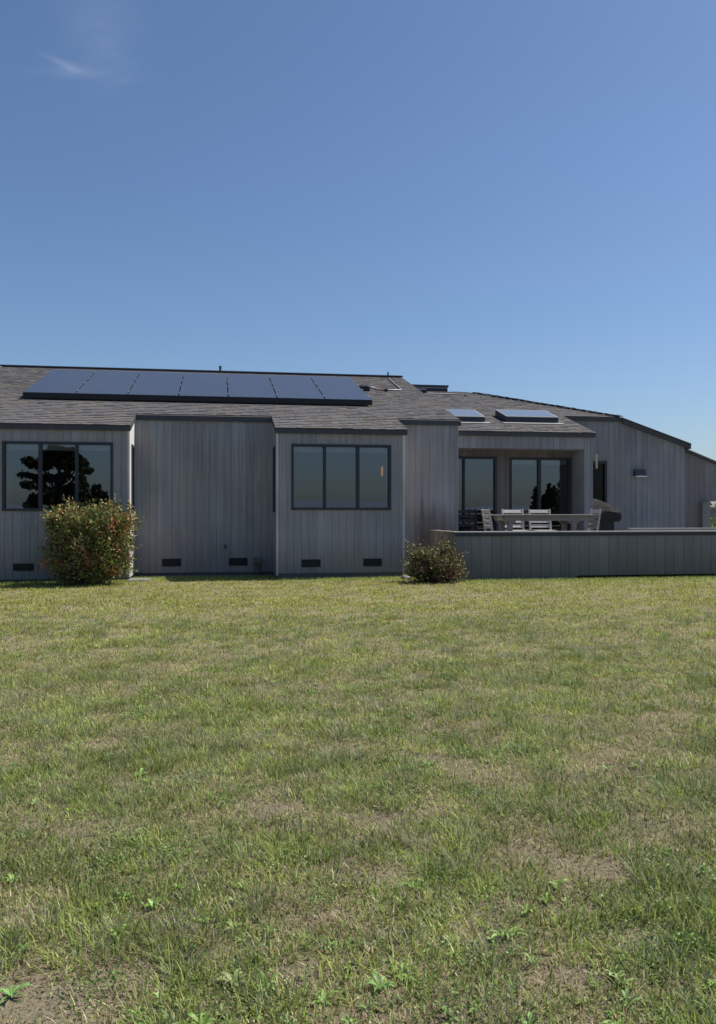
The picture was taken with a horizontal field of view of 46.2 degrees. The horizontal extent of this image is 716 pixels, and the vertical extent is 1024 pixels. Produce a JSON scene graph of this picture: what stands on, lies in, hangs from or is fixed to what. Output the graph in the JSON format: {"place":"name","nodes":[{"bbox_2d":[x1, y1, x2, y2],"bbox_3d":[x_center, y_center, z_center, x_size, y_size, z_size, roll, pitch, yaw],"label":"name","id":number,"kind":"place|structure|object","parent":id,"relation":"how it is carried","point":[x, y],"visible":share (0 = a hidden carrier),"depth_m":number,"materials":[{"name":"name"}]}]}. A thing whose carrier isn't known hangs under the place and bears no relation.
{"place":"outdoors","nodes":[
{"label":"outdoors","id":0,"kind":"place"},
{"bbox_2d":[0,573,715,1023],"bbox_3d":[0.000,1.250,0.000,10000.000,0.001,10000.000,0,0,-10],"label":"lawn ground","id":1,"kind":"structure","parent":0,"point":[38,1000],"depth_m":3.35,"materials":[{"name":"green plant"}]},
{"bbox_2d":[0,983,31,1003],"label":"weed plant","id":2,"kind":"object","parent":1,"relation":"on","point":[10,992],"visible":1,"depth_m":2.16,"materials":[{"name":"green plant"}]},
{"bbox_2d":[36,494,143,584],"bbox_3d":[-4.598,0.474,14.386,1.825,1.601,1.310,0,0,-10],"label":"shrub","id":3,"kind":"object","parent":1,"relation":"on","point":[93,545],"visible":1,"depth_m":14.11,"materials":[{"name":"green plant"}]},
{"bbox_2d":[128,578,151,580],"bbox_3d":[-4.030,1.248,15.385,0.460,0.044,0.520,0,0,-10],"label":"paver","id":4,"kind":"object","parent":1,"relation":"on","point":[132,579],"visible":0.39,"depth_m":15.25,"materials":[{"name":"concrete"}]},
{"bbox_2d":[155,574,270,577],"bbox_3d":[-2.795,1.250,16.201,2.226,0.040,0.340,0,0,-10],"label":"gravel strip","id":5,"kind":"object","parent":1,"relation":"on","point":[213,575],"visible":0.21,"depth_m":16.27,"materials":[{"name":"gravel"}]},
{"bbox_2d":[216,968,247,986],"bbox_3d":[-0.329,1.234,2.220,0.079,0.025,0.084,0,0,-45],"label":"weed plant","id":6,"kind":"object","parent":1,"relation":"on","point":[236,973],"visible":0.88,"depth_m":2.22,"materials":[{"name":"green plant"}]},
{"bbox_2d":[0,364,715,582],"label":"house","id":7,"kind":"structure","parent":1,"relation":"on","point":[199,486],"depth_m":16.83,"materials":[{"name":"grey wood"}]},
{"bbox_2d":[6,470,12,507],"bbox_3d":[-6.287,0.018,15.124,0.157,1.564,0.036,0,0,-10],"label":"curtain","id":8,"kind":"object","parent":7,"relation":"hanging from","point":[9,488],"visible":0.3,"depth_m":15.12,"materials":[{"name":"fabric"}]},
{"bbox_2d":[24,380,86,392],"bbox_3d":[-6.386,-2.595,17.818,1.034,0.172,1.650,0,17,-10],"label":"solar panel","id":9,"kind":"object","parent":7,"relation":"on","point":[56,386],"visible":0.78,"depth_m":17.74,"materials":[{"name":"blue glass"}]},
{"bbox_2d":[2,441,112,510],"bbox_3d":[-5.351,-0.635,15.016,1.888,1.233,0.188,0,0,-10],"label":"window","id":10,"kind":"structure","parent":7,"relation":"in","point":[11,445],"depth_m":14.98,"materials":[{"name":"paint"}]},
{"bbox_2d":[39,369,96,380],"bbox_3d":[-6.648,-3.091,19.371,1.034,0.172,1.650,0,17,-10],"label":"solar panel","id":11,"kind":"object","parent":7,"relation":"on","point":[67,374],"visible":0.71,"depth_m":19.30,"materials":[{"name":"glass"}]},
{"bbox_2d":[77,381,133,394],"bbox_3d":[-5.375,-2.595,17.988,1.034,0.172,1.650,0,17,-10],"label":"solar panel","id":12,"kind":"object","parent":7,"relation":"on","point":[100,387],"visible":0.79,"depth_m":17.91,"materials":[{"name":"glass"}]},
{"bbox_2d":[88,370,140,382],"bbox_3d":[-5.636,-3.091,19.541,1.034,0.172,1.650,0,17,-10],"label":"solar panel","id":13,"kind":"object","parent":7,"relation":"on","point":[117,376],"visible":0.71,"depth_m":19.47,"materials":[{"name":"glass"}]},
{"bbox_2d":[131,444,134,511],"bbox_3d":[-4.249,-0.625,15.687,0.128,1.249,0.470,0,0,-10],"label":"side window","id":14,"kind":"structure","parent":7,"relation":"in","point":[132,446],"depth_m":15.67,"materials":[{"name":"glass"}]},
{"bbox_2d":[128,382,181,395],"bbox_3d":[-4.362,-2.595,18.159,1.034,0.172,1.650,0,17,-10],"label":"solar panel","id":15,"kind":"object","parent":7,"relation":"on","point":[150,388],"visible":0.85,"depth_m":18.08,"materials":[{"name":"glass"}]},
{"bbox_2d":[136,372,183,384],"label":"solar panel","id":16,"kind":"object","parent":7,"relation":"on","point":[166,377],"visible":0.8,"depth_m":19.63,"materials":[{"name":"glass"}]},
{"bbox_2d":[23,392,371,404],"bbox_3d":[-3.226,-2.359,17.521,7.161,0.111,0.011,0,0,-10],"label":"array skirt","id":17,"kind":"object","parent":7,"relation":"attached to","point":[189,398],"visible":1,"depth_m":17.49,"materials":[{"name":"black metal"}]},
{"bbox_2d":[179,383,228,396],"bbox_3d":[-3.351,-2.595,18.329,1.034,0.172,1.650,0,17,-10],"label":"solar panel","id":18,"kind":"object","parent":7,"relation":"on","point":[194,389],"visible":0.84,"depth_m":18.24,"materials":[{"name":"glass"}]},
{"bbox_2d":[182,373,227,383],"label":"solar panel","id":19,"kind":"object","parent":7,"relation":"on","point":[205,378],"visible":0.84,"depth_m":19.81,"materials":[{"name":"glass"}]},
{"bbox_2d":[227,374,271,385],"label":"solar panel","id":20,"kind":"object","parent":7,"relation":"on","point":[243,379],"visible":0.78,"depth_m":19.99,"materials":[{"name":"glass"}]},
{"bbox_2d":[228,384,276,397],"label":"solar panel","id":21,"kind":"object","parent":7,"relation":"on","point":[260,391],"visible":0.81,"depth_m":18.41,"materials":[{"name":"glass"}]},
{"bbox_2d":[253,557,260,572],"bbox_3d":[-1.970,1.040,16.415,0.154,0.302,0.129,0,0,-10],"label":"utility box","id":22,"kind":"object","parent":7,"relation":"attached to","point":[256,561],"visible":1,"depth_m":16.39,"materials":[{"name":"grey metal"}]},
{"bbox_2d":[272,446,274,511],"bbox_3d":[-1.569,-0.625,16.138,0.128,1.249,0.470,0,0,-10],"label":"side window","id":23,"kind":"structure","parent":7,"relation":"in","point":[273,510],"depth_m":15.99,"materials":[{"name":"paint"}]},
{"bbox_2d":[269,375,315,386],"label":"solar panel","id":24,"kind":"object","parent":7,"relation":"on","point":[282,380],"visible":0.73,"depth_m":20.15,"materials":[{"name":"glass"}]},
{"bbox_2d":[273,385,324,398],"bbox_3d":[-1.327,-2.595,18.669,1.034,0.172,1.650,0,17,-10],"label":"solar panel","id":25,"kind":"object","parent":7,"relation":"on","point":[308,392],"visible":0.79,"depth_m":18.59,"materials":[{"name":"glass"}]},
{"bbox_2d":[310,376,359,387],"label":"solar panel","id":26,"kind":"object","parent":7,"relation":"on","point":[322,381],"visible":0.71,"depth_m":20.32,"materials":[{"name":"glass"}]},
{"bbox_2d":[291,444,390,509],"bbox_3d":[-0.319,-0.655,15.863,1.895,1.232,0.188,0,0,-10],"label":"window","id":27,"kind":"structure","parent":7,"relation":"in","point":[327,448],"depth_m":15.84,"materials":[{"name":"paint"}]},
{"bbox_2d":[317,387,371,399],"bbox_3d":[-0.315,-2.595,18.840,1.034,0.172,1.650,0,17,-10],"label":"solar panel","id":28,"kind":"object","parent":7,"relation":"on","point":[350,393],"visible":0.76,"depth_m":18.75,"materials":[{"name":"glass"}]},
{"bbox_2d":[359,385,369,390],"bbox_3d":[0.148,-2.961,20.197,0.250,0.135,0.240,0,0,-10],"label":"junction box","id":29,"kind":"object","parent":7,"relation":"on","point":[365,387],"visible":0.58,"depth_m":20.10,"materials":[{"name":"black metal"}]},
{"bbox_2d":[369,372,401,391],"bbox_3d":[0.872,-3.315,21.286,0.749,0.853,2.275,0,0,14],"label":"conduit","id":30,"kind":"object","parent":7,"relation":"on","point":[387,390],"visible":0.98,"depth_m":20.41,"materials":[{"name":"metal"}]},
{"bbox_2d":[428,393,466,395],"bbox_3d":[2.339,-3.071,22.002,1.033,0.094,0.113,0,0,2],"label":"roof cable","id":31,"kind":"object","parent":7,"relation":"on","point":[444,393],"visible":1,"depth_m":21.99,"materials":[{"name":"metal"}]},
{"bbox_2d":[458,456,496,530],"bbox_3d":[2.462,-0.201,18.349,1.163,2.022,0.128,0,0,-10],"label":"sliding door","id":32,"kind":"structure","parent":7,"relation":"in","point":[463,458],"depth_m":18.39,"materials":[{"name":"paint"}]},
{"bbox_2d":[510,457,570,530],"bbox_3d":[4.026,-0.197,18.642,1.431,2.014,0.188,0,0,-10],"label":"sliding door","id":33,"kind":"structure","parent":7,"relation":"in","point":[513,460],"depth_m":18.63,"materials":[{"name":"paint"}]},
{"bbox_2d":[593,455,597,468],"bbox_3d":[5.127,-1.087,18.254,0.151,0.320,0.060,0,0,-10],"label":"wall sconce","id":34,"kind":"object","parent":7,"relation":"attached to","point":[596,462],"depth_m":18.23,"materials":[{"name":"brown metal"}]},
{"bbox_2d":[593,461,606,502],"bbox_3d":[5.635,-0.202,20.028,0.616,2.024,0.128,0,0,-10],"label":"glazed door","id":35,"kind":"structure","parent":7,"relation":"in","point":[599,474],"depth_m":20.05,"materials":[{"name":"paint"}]},
{"bbox_2d":[633,470,646,476],"bbox_3d":[6.757,-0.928,20.106,0.284,0.175,0.143,0,0,-10],"label":"wall lamp","id":36,"kind":"object","parent":7,"relation":"attached to","point":[639,473],"visible":1,"depth_m":20.07,"materials":[{"name":"grey metal"}]},
{"bbox_2d":[0,602,715,1023],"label":"weeds","id":37,"kind":"object","parent":1,"relation":"on","point":[384,984],"visible":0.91,"depth_m":2.77,"materials":[{"name":"green plant"}]},
{"bbox_2d":[401,575,409,579],"bbox_3d":[0.881,1.226,15.562,0.176,0.118,0.133,0,0,-10],"label":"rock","id":38,"kind":"object","parent":1,"relation":"on","point":[404,576],"visible":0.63,"depth_m":15.53,"materials":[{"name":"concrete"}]},
{"bbox_2d":[400,528,471,583],"bbox_3d":[1.382,0.773,14.915,1.245,0.998,1.090,0,0,-10],"label":"shrub","id":39,"kind":"object","parent":1,"relation":"on","point":[442,565],"visible":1,"depth_m":14.72,"materials":[{"name":"green plant"}]},
{"bbox_2d":[489,926,524,938],"bbox_3d":[0.430,1.229,2.452,0.130,0.034,0.092,0,0,-35],"label":"weed plant","id":40,"kind":"object","parent":1,"relation":"on","point":[509,931],"visible":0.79,"depth_m":2.45,"materials":[{"name":"green plant"}]},
{"bbox_2d":[429,530,715,579],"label":"patio wall","id":41,"kind":"structure","parent":1,"relation":"on","point":[497,555],"depth_m":15.61,"materials":[{"name":"paint"}]},
{"bbox_2d":[710,515,715,527],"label":"garden plant","id":42,"kind":"object","parent":1,"relation":"on","point":[713,525],"visible":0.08,"depth_m":24.48,"materials":[{"name":"green plant"}]},
{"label":"patio deck","id":43,"kind":"structure","parent":1,"relation":"on","visible":0},
{"bbox_2d":[458,509,482,531],"bbox_3d":[2.375,0.381,17.876,0.479,0.885,0.514,0,0,-14],"label":"patio chair","id":44,"kind":"object","parent":43,"relation":"on","point":[474,515],"visible":0.56,"depth_m":18.07,"materials":[{"name":"brown wood"}]},
{"bbox_2d":[481,509,493,530],"bbox_3d":[2.739,0.381,16.534,0.514,0.885,0.479,0,0,-9],"label":"patio chair","id":45,"kind":"object","parent":43,"relation":"on","point":[489,521],"visible":0.41,"depth_m":16.46,"materials":[{"name":"grey wood"}]},
{"bbox_2d":[501,509,530,530],"bbox_3d":[3.275,0.381,17.338,0.479,0.885,0.514,0,0,-12],"label":"patio chair","id":46,"kind":"object","parent":43,"relation":"on","point":[515,525],"visible":0.38,"depth_m":17.53,"materials":[{"name":"grey wood"}]},
{"bbox_2d":[528,509,556,532],"bbox_3d":[3.842,0.381,17.413,0.479,0.885,0.514,0,0,-8],"label":"patio chair","id":47,"kind":"object","parent":43,"relation":"on","point":[549,525],"visible":0.47,"depth_m":17.59,"materials":[{"name":"grey wood"}]},
{"bbox_2d":[491,514,600,530],"bbox_3d":[3.700,0.433,16.667,2.034,0.773,0.744,0,0,-10],"label":"patio table","id":48,"kind":"object","parent":43,"relation":"on","point":[510,520],"visible":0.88,"depth_m":16.39,"materials":[{"name":"grey wood"}]},
{"bbox_2d":[577,509,601,530],"bbox_3d":[4.540,0.381,16.836,0.514,0.885,0.479,0,0,-9],"label":"patio chair","id":49,"kind":"object","parent":43,"relation":"on","point":[594,521],"visible":0.27,"depth_m":16.81,"materials":[{"name":"grey wood"}]},
{"bbox_2d":[593,499,621,530],"bbox_3d":[5.366,0.264,19.105,1.099,1.139,0.624,0,0,-10],"label":"grill","id":50,"kind":"object","parent":43,"relation":"on","point":[610,515],"visible":0.36,"depth_m":18.88,"materials":[{"name":"metal"}]},
{"bbox_2d":[626,528,715,530],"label":"wall","id":51,"kind":"structure","parent":43,"relation":"on","point":[668,529],"depth_m":18.75,"materials":[{"name":"grey wood"}]},
{"bbox_2d":[0,0,715,506],"label":"sky","id":52,"kind":"structure","parent":0,"point":[505,198],"materials":[{"name":"blue"}]},
{"bbox_2d":[710,507,715,526],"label":"garden wall","id":53,"kind":"structure","parent":0,"point":[712,511],"depth_m":27.29,"materials":[{"name":"concrete"}]}
]}

